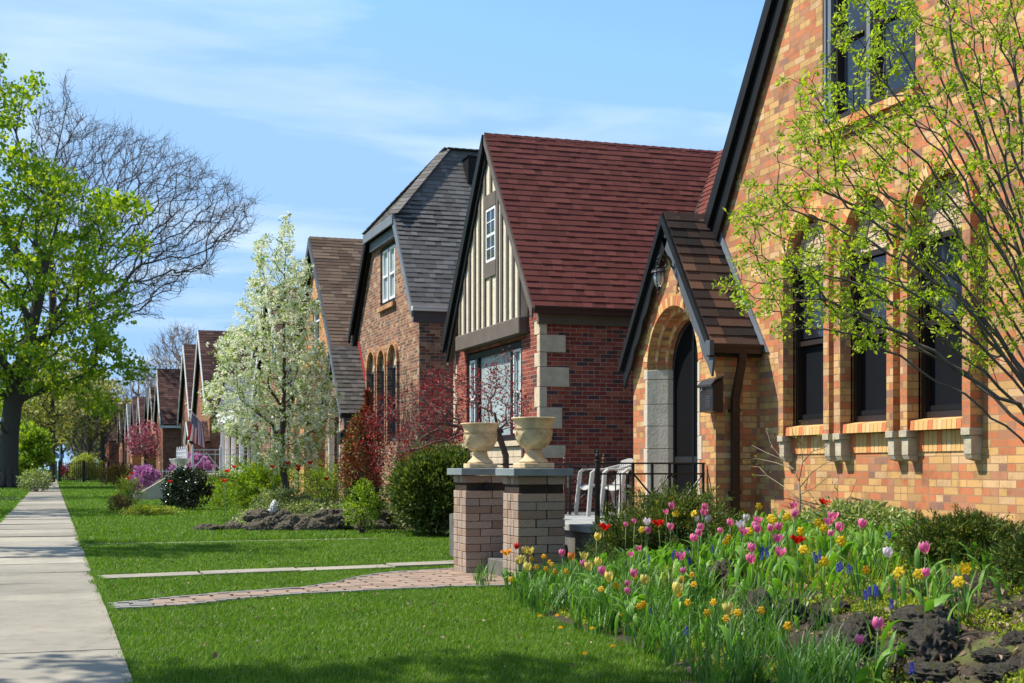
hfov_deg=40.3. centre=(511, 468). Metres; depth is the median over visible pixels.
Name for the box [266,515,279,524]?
edging rock
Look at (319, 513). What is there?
edging rock
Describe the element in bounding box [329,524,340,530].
edging rock
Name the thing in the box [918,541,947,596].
tulip
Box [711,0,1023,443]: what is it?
young tree
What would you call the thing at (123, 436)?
brick house
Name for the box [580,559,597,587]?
tulip
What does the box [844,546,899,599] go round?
tulip
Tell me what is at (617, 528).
yew shrub
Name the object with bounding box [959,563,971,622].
daffodil
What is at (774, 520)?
daffodil
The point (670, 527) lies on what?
tulip
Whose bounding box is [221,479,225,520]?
tulip
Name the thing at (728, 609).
tulip
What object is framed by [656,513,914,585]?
tulips
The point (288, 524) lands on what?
edging rock
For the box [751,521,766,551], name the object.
tulip
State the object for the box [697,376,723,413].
mailbox
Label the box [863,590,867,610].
grape hyacinth
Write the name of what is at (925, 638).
boulder
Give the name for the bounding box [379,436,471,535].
arborvitae shrub
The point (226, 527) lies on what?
edging rock
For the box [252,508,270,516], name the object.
edging rock
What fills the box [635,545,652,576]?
tulip
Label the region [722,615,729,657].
daffodil
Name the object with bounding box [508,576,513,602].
daffodil
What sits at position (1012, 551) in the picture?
yew shrub
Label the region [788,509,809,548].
tulip
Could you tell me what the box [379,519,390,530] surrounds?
edging rock
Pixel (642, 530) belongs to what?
daffodil
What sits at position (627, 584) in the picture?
tulip
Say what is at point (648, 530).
tulip
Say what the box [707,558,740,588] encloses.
boulder
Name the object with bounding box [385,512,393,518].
edging rock
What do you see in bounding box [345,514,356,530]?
edging rock
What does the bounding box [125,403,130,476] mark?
brick house
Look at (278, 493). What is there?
euonymus
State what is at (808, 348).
window
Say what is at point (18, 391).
maple tree
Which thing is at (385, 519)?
edging rock
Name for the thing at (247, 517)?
edging rock
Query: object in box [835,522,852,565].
tulip
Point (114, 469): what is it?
amber shrub
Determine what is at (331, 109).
sky
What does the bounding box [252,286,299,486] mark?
brick house
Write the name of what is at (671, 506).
tulip
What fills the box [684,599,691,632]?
daffodil
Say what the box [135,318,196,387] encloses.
bare tree
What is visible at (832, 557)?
tulip
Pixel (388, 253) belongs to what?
window
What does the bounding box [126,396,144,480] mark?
brick house
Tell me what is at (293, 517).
edging rock
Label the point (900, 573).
daffodil
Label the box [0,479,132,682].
pavement
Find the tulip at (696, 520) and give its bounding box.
[678,515,698,552]
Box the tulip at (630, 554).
[609,551,633,579]
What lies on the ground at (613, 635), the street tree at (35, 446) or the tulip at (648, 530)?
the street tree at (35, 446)
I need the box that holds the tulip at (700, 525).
[687,523,705,557]
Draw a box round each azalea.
[128,463,160,490]
[166,451,214,473]
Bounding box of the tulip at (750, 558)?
[727,552,755,593]
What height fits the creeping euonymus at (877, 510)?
0.476 m
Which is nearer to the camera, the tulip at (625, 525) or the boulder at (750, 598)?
the boulder at (750, 598)
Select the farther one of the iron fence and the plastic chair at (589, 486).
the iron fence
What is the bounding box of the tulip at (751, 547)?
[747,542,755,589]
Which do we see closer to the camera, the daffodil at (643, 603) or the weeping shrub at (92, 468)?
the daffodil at (643, 603)
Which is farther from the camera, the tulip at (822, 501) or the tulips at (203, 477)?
the tulips at (203, 477)
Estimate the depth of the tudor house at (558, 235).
23.80 m
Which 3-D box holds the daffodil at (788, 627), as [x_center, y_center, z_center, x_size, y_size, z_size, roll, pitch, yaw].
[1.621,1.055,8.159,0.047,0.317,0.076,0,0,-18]
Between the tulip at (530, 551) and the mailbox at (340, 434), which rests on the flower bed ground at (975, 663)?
the tulip at (530, 551)
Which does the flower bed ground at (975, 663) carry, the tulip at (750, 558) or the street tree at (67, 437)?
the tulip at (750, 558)
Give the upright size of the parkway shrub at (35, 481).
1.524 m
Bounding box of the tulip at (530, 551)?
[525,547,533,576]
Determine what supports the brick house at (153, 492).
on the ground at (613, 635)
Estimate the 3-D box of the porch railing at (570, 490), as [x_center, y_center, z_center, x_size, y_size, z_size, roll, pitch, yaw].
[0.965,0.283,18.639,2.500,0.694,0.056,0,0,-18]
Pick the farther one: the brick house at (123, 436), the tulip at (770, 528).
the brick house at (123, 436)
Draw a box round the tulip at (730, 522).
[727,518,735,551]
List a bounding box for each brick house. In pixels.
[104,411,118,477]
[117,401,128,478]
[121,403,126,465]
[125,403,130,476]
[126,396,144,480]
[130,396,140,433]
[131,312,261,499]
[140,387,155,469]
[143,388,149,433]
[152,368,181,477]
[177,344,195,448]
[183,330,253,472]
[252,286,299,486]
[286,236,362,497]
[319,147,478,528]
[619,0,1023,531]
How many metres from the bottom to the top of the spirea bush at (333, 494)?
1.590 m
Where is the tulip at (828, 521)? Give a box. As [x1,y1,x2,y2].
[818,516,834,556]
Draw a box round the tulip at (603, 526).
[587,522,610,563]
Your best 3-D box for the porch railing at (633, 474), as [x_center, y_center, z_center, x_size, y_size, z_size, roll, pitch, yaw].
[1.516,0.210,15.282,1.314,0.850,0.065,0,0,-18]
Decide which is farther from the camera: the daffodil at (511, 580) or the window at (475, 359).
the window at (475, 359)
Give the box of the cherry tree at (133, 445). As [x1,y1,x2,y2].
[123,419,161,464]
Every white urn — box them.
[169,459,179,469]
[173,458,190,466]
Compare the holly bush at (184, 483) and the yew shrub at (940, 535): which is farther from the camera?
the holly bush at (184, 483)
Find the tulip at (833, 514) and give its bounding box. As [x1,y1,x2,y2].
[811,511,838,538]
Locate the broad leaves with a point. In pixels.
(677, 566)
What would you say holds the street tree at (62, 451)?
on the ground at (613, 635)
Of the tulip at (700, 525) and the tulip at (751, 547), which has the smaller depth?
the tulip at (751, 547)
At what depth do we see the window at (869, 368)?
13.43 m
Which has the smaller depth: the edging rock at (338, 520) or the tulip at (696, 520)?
the tulip at (696, 520)
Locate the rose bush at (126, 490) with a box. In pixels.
[111,472,147,507]
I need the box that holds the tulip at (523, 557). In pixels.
[519,555,527,577]
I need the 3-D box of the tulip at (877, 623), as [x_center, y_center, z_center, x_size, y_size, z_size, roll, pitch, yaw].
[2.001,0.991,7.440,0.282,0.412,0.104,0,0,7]
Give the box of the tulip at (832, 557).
[828,530,837,573]
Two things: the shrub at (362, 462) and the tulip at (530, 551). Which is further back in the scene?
the shrub at (362, 462)
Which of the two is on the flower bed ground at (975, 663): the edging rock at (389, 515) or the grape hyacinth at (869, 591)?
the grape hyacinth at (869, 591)
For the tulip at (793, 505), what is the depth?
13.19 m
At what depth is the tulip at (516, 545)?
14.49 m
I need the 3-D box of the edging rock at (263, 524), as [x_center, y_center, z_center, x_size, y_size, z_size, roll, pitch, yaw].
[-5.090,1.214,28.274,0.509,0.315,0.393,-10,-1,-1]
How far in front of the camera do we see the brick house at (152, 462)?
106.25 m
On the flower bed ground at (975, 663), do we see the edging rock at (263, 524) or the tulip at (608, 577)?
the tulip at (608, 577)
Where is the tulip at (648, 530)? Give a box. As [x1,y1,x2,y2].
[643,526,655,555]
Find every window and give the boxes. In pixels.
[311,299,319,344]
[371,371,373,410]
[381,368,383,440]
[382,241,394,305]
[392,365,395,440]
[468,341,521,440]
[486,205,495,262]
[795,264,822,425]
[834,0,865,119]
[853,247,885,421]
[872,0,914,104]
[921,226,961,417]
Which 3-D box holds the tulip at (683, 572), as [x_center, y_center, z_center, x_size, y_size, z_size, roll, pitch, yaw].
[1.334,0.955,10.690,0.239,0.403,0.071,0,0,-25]
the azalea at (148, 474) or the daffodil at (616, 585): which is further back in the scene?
the azalea at (148, 474)
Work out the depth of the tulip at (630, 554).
12.06 m
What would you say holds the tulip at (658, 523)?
on the flower bed ground at (975, 663)
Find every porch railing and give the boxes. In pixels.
[495,463,630,514]
[594,448,704,523]
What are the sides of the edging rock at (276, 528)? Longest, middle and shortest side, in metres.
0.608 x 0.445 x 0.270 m
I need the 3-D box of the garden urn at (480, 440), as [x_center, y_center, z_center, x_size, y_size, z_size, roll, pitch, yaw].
[-0.388,-0.277,17.087,0.492,0.552,0.492,0,0,-14]
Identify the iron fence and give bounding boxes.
[58,460,130,481]
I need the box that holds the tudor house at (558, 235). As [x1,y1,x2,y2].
[442,132,722,511]
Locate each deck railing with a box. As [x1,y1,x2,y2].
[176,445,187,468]
[191,444,249,473]
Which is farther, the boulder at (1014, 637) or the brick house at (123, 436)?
the brick house at (123, 436)
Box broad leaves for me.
[516,507,1023,674]
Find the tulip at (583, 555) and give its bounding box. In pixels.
[574,551,590,572]
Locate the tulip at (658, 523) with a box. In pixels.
[652,519,671,558]
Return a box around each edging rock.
[197,523,205,529]
[204,523,211,529]
[208,524,219,530]
[224,523,239,529]
[229,523,240,529]
[242,509,257,522]
[245,521,265,530]
[248,520,272,530]
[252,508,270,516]
[252,510,266,518]
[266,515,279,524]
[272,522,290,531]
[274,508,291,520]
[277,520,296,530]
[280,514,299,521]
[292,520,308,531]
[300,517,309,521]
[306,518,329,530]
[312,509,328,517]
[318,513,336,522]
[328,509,338,514]
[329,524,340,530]
[330,513,344,528]
[340,508,357,514]
[340,514,352,529]
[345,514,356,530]
[353,521,366,530]
[366,520,391,530]
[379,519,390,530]
[381,511,390,521]
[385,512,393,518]
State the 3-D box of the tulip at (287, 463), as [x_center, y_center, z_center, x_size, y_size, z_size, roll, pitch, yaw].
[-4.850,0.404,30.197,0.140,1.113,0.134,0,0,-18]
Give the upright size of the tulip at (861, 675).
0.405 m
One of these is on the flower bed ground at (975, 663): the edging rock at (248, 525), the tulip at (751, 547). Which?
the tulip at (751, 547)
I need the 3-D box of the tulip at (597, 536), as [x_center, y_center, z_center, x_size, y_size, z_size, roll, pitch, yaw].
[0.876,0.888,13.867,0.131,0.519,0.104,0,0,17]
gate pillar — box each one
[447,468,504,572]
[495,468,573,583]
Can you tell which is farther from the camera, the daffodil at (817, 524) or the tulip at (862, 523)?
the daffodil at (817, 524)
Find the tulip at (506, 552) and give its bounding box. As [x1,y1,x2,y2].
[500,549,511,590]
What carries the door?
in the brick house at (905, 434)
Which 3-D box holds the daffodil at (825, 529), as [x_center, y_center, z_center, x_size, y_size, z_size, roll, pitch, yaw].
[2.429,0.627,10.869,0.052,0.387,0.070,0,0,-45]
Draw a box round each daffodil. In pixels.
[463,505,985,682]
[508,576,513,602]
[563,569,569,585]
[612,582,618,600]
[635,603,642,633]
[638,526,644,549]
[641,601,647,638]
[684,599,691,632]
[690,581,697,604]
[691,510,696,533]
[703,609,710,642]
[709,599,717,618]
[722,539,728,559]
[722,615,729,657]
[733,609,741,641]
[746,527,752,563]
[755,503,762,515]
[757,607,765,630]
[766,514,774,521]
[770,517,777,543]
[783,513,790,537]
[783,621,792,655]
[796,527,804,544]
[798,545,808,599]
[814,519,822,533]
[819,524,828,554]
[819,556,830,610]
[835,536,846,572]
[861,565,870,607]
[892,567,905,624]
[912,568,923,604]
[951,576,965,642]
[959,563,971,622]
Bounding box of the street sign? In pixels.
[55,447,63,459]
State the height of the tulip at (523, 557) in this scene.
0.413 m
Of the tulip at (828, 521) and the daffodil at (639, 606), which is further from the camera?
the tulip at (828, 521)
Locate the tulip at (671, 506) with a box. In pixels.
[662,502,686,548]
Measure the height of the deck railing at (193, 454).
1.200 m
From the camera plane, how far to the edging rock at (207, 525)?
28.25 m
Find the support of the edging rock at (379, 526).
on the rock bed ground at (304, 515)
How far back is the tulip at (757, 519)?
12.06 m
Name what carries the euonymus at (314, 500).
on the rock bed ground at (304, 515)
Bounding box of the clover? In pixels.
[171,585,623,661]
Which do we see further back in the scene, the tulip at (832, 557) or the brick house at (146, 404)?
the brick house at (146, 404)
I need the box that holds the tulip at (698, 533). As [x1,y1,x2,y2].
[695,528,706,569]
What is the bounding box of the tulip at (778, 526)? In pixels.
[769,522,782,560]
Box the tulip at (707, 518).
[704,514,717,546]
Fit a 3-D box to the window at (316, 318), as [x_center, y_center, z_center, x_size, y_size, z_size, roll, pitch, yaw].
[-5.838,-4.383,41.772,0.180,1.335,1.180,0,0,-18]
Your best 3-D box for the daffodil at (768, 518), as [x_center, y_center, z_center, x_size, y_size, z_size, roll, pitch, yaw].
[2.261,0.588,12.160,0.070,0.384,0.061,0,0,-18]
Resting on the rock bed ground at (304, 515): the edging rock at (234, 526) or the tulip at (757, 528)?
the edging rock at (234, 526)
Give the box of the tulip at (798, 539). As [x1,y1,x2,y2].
[783,534,805,579]
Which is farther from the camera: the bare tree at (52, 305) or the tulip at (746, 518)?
the bare tree at (52, 305)
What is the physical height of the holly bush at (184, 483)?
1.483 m
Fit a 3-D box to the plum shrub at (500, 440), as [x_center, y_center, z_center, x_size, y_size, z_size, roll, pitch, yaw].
[-0.924,-0.228,19.598,2.474,3.024,2.348,0,0,-5]
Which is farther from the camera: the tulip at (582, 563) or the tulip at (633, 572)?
the tulip at (582, 563)
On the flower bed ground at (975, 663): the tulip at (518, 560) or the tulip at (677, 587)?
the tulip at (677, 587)
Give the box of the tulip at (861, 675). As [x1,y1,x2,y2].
[854,634,883,682]
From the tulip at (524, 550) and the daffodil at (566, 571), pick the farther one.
the tulip at (524, 550)
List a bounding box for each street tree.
[0,374,62,462]
[1,344,106,481]
[18,419,58,483]
[24,396,96,476]
[41,367,124,461]
[48,370,130,479]
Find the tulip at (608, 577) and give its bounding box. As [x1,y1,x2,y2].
[584,571,613,615]
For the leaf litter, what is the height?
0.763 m
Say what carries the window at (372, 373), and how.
in the brick house at (412, 234)
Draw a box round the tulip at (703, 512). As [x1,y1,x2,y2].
[695,508,708,546]
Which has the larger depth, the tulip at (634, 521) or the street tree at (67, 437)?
the street tree at (67, 437)
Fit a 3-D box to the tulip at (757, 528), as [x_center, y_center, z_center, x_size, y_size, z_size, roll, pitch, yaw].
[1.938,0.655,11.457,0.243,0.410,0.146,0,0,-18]
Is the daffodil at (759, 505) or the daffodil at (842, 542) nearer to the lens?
the daffodil at (842, 542)
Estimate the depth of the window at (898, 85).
13.09 m
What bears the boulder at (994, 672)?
on the flower bed ground at (975, 663)
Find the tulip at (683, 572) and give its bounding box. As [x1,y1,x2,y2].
[680,567,696,595]
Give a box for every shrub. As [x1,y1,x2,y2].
[15,467,55,491]
[67,451,104,479]
[96,463,133,486]
[107,493,132,511]
[114,503,184,515]
[207,485,231,506]
[333,388,388,531]
[339,477,383,533]
[357,347,534,475]
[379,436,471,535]
[570,498,676,567]
[597,475,752,556]
[880,503,1023,568]
[963,530,1023,586]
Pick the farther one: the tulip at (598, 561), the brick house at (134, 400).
the brick house at (134, 400)
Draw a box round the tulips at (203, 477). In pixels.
[161,468,227,496]
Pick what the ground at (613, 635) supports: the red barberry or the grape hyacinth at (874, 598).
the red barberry
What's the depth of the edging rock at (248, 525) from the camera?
28.23 m
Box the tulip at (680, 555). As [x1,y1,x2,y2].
[676,551,695,582]
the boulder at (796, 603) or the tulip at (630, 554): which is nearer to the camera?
the boulder at (796, 603)
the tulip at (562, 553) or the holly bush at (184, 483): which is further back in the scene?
the holly bush at (184, 483)
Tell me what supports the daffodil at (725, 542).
on the flower bed ground at (975, 663)
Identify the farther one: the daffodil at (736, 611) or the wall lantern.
the wall lantern
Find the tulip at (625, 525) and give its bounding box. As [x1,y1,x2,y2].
[614,522,630,561]
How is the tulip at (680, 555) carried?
on the flower bed ground at (975, 663)
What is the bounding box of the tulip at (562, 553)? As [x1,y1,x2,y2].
[559,549,569,567]
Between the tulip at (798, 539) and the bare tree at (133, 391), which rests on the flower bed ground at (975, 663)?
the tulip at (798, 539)
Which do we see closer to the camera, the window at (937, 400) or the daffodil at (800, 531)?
the daffodil at (800, 531)
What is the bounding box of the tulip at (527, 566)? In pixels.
[524,562,542,587]
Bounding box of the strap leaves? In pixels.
[326,500,388,511]
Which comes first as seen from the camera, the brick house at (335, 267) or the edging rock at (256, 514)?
the edging rock at (256, 514)
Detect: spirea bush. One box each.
[196,451,313,517]
[290,457,354,506]
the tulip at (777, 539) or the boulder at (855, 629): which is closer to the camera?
the boulder at (855, 629)
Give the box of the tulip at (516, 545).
[507,542,521,578]
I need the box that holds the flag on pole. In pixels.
[187,409,206,447]
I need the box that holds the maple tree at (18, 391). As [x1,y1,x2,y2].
[0,52,156,487]
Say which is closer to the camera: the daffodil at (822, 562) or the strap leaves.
the daffodil at (822, 562)
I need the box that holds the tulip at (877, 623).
[862,616,913,682]
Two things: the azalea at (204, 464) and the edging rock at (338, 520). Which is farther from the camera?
the azalea at (204, 464)
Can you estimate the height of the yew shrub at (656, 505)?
0.993 m
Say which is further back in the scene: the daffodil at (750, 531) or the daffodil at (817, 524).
the daffodil at (750, 531)
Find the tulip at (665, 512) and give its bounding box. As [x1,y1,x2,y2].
[658,509,671,555]
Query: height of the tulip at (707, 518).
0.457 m
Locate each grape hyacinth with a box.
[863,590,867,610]
[865,586,871,610]
[873,585,876,615]
[874,586,878,615]
[889,598,893,622]
[909,661,915,682]
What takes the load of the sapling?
on the flower bed ground at (975, 663)
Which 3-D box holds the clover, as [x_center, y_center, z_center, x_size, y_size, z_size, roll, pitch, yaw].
[-1.188,1.246,11.988,3.329,0.068,6.470,0,0,-18]
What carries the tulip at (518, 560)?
on the ground at (613, 635)
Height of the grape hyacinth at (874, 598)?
0.236 m
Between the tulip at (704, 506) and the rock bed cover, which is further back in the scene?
the rock bed cover
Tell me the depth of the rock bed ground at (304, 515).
28.91 m
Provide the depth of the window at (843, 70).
13.80 m
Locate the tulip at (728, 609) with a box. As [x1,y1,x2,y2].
[717,601,739,653]
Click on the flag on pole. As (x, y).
(196, 434)
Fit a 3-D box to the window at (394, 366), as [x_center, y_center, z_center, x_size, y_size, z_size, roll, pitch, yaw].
[-2.613,-1.505,31.842,0.070,1.730,0.840,0,0,-18]
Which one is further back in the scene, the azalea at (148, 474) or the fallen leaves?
the azalea at (148, 474)
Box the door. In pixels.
[672,320,697,494]
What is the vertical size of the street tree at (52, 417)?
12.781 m
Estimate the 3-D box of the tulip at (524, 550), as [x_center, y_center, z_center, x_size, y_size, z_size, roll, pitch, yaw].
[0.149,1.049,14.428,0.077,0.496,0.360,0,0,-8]
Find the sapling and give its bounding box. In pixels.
[743,420,837,511]
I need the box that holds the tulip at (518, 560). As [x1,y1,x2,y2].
[504,557,521,588]
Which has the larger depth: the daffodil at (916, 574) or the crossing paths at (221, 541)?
the crossing paths at (221, 541)
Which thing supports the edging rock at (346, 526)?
on the rock bed ground at (304, 515)
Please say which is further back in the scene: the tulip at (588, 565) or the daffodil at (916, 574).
the tulip at (588, 565)
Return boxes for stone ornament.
[268,500,278,512]
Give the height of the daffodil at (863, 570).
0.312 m
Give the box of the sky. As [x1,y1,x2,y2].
[0,0,764,469]
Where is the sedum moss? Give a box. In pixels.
[532,534,1023,682]
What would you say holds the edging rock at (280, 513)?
on the rock bed ground at (304, 515)
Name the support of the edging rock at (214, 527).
on the rock bed ground at (304, 515)
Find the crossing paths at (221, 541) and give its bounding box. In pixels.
[5,498,370,544]
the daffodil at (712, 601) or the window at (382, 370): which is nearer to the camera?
the daffodil at (712, 601)
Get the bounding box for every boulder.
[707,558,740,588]
[740,587,774,622]
[775,596,807,628]
[807,609,829,630]
[816,620,874,661]
[832,600,850,612]
[847,611,876,641]
[883,652,906,672]
[891,604,964,636]
[901,617,962,662]
[901,660,961,682]
[970,646,1010,661]
[972,662,1018,682]
[998,629,1023,646]
[999,603,1023,614]
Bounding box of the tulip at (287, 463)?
[285,461,290,503]
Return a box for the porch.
[486,514,710,576]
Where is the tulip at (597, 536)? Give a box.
[594,532,604,560]
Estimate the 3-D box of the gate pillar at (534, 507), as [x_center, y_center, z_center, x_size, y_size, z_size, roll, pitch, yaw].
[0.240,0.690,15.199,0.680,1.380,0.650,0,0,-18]
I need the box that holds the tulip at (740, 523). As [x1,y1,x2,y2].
[735,520,750,546]
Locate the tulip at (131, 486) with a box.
[129,472,132,512]
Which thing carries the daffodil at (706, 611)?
on the flower bed ground at (975, 663)
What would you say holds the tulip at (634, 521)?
on the flower bed ground at (975, 663)
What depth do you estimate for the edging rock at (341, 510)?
28.61 m
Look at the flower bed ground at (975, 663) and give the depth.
8.42 m
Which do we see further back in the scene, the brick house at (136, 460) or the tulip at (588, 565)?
the brick house at (136, 460)
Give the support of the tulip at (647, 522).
on the flower bed ground at (975, 663)
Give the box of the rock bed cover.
[229,498,401,527]
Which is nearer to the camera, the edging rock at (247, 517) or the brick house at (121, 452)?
the edging rock at (247, 517)
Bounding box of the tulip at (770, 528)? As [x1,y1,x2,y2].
[762,524,774,570]
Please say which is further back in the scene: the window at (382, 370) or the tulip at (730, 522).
the window at (382, 370)
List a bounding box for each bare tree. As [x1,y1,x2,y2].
[21,68,267,379]
[63,389,124,479]
[109,362,155,419]
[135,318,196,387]
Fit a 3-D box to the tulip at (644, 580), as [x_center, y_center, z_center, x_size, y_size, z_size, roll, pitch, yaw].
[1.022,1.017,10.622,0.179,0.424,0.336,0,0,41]
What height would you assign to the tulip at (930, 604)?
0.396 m
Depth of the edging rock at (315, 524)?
28.19 m
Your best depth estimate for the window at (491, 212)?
24.51 m
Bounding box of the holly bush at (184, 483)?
[155,464,215,509]
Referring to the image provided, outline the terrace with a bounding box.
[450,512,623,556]
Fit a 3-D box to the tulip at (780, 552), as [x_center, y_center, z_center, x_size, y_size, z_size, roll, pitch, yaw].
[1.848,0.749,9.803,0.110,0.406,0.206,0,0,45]
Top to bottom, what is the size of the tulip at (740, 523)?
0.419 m
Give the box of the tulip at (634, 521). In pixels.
[632,518,638,555]
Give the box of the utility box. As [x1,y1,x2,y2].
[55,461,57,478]
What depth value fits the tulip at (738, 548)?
11.45 m
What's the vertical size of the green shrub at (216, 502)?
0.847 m
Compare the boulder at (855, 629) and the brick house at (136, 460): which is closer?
the boulder at (855, 629)
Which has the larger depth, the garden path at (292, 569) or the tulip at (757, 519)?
the garden path at (292, 569)
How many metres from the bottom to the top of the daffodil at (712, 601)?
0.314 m
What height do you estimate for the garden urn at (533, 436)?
0.552 m
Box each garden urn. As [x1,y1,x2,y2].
[460,423,499,467]
[511,417,555,467]
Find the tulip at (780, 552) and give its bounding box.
[772,546,786,593]
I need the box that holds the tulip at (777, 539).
[773,533,792,580]
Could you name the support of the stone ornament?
on the edging rock
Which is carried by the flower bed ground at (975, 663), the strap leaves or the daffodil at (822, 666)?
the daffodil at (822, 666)
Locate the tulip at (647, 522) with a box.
[635,517,650,563]
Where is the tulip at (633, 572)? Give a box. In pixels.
[630,568,643,598]
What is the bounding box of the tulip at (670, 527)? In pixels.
[666,522,676,563]
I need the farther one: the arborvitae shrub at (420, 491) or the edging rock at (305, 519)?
the edging rock at (305, 519)
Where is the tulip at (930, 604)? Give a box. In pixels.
[921,567,951,612]
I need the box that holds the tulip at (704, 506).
[692,503,707,544]
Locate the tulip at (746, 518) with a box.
[733,513,749,548]
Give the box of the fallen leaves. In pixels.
[109,554,690,682]
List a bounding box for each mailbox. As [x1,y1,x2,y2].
[338,430,345,444]
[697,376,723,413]
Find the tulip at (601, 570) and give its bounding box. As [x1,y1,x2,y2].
[593,565,606,599]
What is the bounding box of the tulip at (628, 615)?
[613,587,637,635]
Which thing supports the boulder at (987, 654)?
on the flower bed ground at (975, 663)
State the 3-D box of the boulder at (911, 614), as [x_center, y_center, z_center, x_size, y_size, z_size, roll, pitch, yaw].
[2.357,0.892,7.923,0.391,0.270,0.434,0,0,10]
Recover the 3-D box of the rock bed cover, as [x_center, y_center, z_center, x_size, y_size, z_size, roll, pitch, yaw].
[-4.294,0.978,30.119,3.226,0.718,3.847,0,0,-18]
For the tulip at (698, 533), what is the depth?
11.72 m
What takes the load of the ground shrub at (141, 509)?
on the ground at (613, 635)
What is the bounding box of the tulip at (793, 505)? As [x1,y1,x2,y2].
[787,501,805,528]
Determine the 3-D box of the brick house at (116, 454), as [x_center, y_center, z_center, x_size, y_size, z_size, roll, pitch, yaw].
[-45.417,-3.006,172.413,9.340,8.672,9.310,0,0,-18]
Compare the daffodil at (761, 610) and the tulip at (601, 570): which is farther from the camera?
the tulip at (601, 570)
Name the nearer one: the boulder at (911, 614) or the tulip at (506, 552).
the boulder at (911, 614)
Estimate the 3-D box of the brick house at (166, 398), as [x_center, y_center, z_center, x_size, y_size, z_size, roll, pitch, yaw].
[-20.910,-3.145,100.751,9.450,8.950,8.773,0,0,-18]
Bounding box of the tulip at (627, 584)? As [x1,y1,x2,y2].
[613,580,637,623]
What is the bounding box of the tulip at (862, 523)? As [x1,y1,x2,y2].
[853,518,866,559]
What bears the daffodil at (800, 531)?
on the flower bed ground at (975, 663)
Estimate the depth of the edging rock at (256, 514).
28.43 m
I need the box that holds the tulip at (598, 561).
[572,557,603,586]
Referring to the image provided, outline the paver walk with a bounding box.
[108,567,510,609]
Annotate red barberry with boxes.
[56,461,85,479]
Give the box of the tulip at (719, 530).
[707,527,731,558]
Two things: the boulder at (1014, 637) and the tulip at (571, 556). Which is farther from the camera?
the tulip at (571, 556)
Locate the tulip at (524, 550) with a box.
[521,545,529,579]
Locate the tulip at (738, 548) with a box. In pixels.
[733,527,748,572]
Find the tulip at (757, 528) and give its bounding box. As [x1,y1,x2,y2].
[736,524,762,567]
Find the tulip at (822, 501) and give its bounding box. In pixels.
[819,497,831,524]
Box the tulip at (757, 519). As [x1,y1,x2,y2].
[745,516,763,543]
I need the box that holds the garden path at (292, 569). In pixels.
[97,560,454,579]
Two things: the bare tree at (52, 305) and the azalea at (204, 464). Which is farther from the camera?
the bare tree at (52, 305)
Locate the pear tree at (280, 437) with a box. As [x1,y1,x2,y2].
[197,211,345,499]
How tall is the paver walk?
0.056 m
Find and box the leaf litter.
[605,531,1023,682]
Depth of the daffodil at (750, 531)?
11.58 m
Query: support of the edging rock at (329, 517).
on the rock bed ground at (304, 515)
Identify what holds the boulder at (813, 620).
on the flower bed ground at (975, 663)
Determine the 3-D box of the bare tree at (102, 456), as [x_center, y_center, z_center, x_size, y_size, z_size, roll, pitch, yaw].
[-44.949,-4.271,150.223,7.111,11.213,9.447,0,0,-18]
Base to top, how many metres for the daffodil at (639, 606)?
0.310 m
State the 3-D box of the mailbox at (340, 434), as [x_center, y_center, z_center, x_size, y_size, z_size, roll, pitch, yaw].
[-4.110,-0.754,33.780,0.140,0.350,0.260,0,0,-18]
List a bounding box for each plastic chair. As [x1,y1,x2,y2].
[573,458,632,515]
[600,467,630,517]
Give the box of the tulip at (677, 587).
[672,581,686,630]
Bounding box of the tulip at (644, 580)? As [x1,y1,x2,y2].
[637,574,659,622]
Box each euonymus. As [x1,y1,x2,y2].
[250,486,315,511]
[292,498,330,512]
[790,496,922,536]
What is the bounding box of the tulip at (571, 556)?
[560,552,574,579]
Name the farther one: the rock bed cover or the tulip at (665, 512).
the rock bed cover
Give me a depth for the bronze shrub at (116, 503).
40.39 m
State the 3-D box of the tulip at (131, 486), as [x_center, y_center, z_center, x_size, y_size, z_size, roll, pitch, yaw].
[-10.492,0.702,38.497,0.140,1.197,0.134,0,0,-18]
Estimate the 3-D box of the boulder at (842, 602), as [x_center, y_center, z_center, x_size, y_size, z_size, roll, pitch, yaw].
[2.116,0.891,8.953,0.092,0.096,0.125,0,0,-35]
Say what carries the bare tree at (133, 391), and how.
on the ground at (613, 635)
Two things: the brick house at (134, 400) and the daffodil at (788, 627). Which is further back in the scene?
the brick house at (134, 400)
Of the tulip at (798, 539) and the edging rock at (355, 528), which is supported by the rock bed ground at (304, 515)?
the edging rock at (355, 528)
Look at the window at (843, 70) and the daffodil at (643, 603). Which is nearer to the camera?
the daffodil at (643, 603)
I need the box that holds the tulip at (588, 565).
[584,560,593,592]
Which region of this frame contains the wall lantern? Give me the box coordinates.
[651,254,678,295]
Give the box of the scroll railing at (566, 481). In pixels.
[563,453,630,514]
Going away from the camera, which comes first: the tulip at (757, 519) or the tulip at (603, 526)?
the tulip at (757, 519)
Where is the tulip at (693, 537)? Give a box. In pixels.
[681,533,696,568]
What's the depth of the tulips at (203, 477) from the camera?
55.14 m
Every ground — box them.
[0,470,703,682]
[224,511,414,530]
[533,527,1023,682]

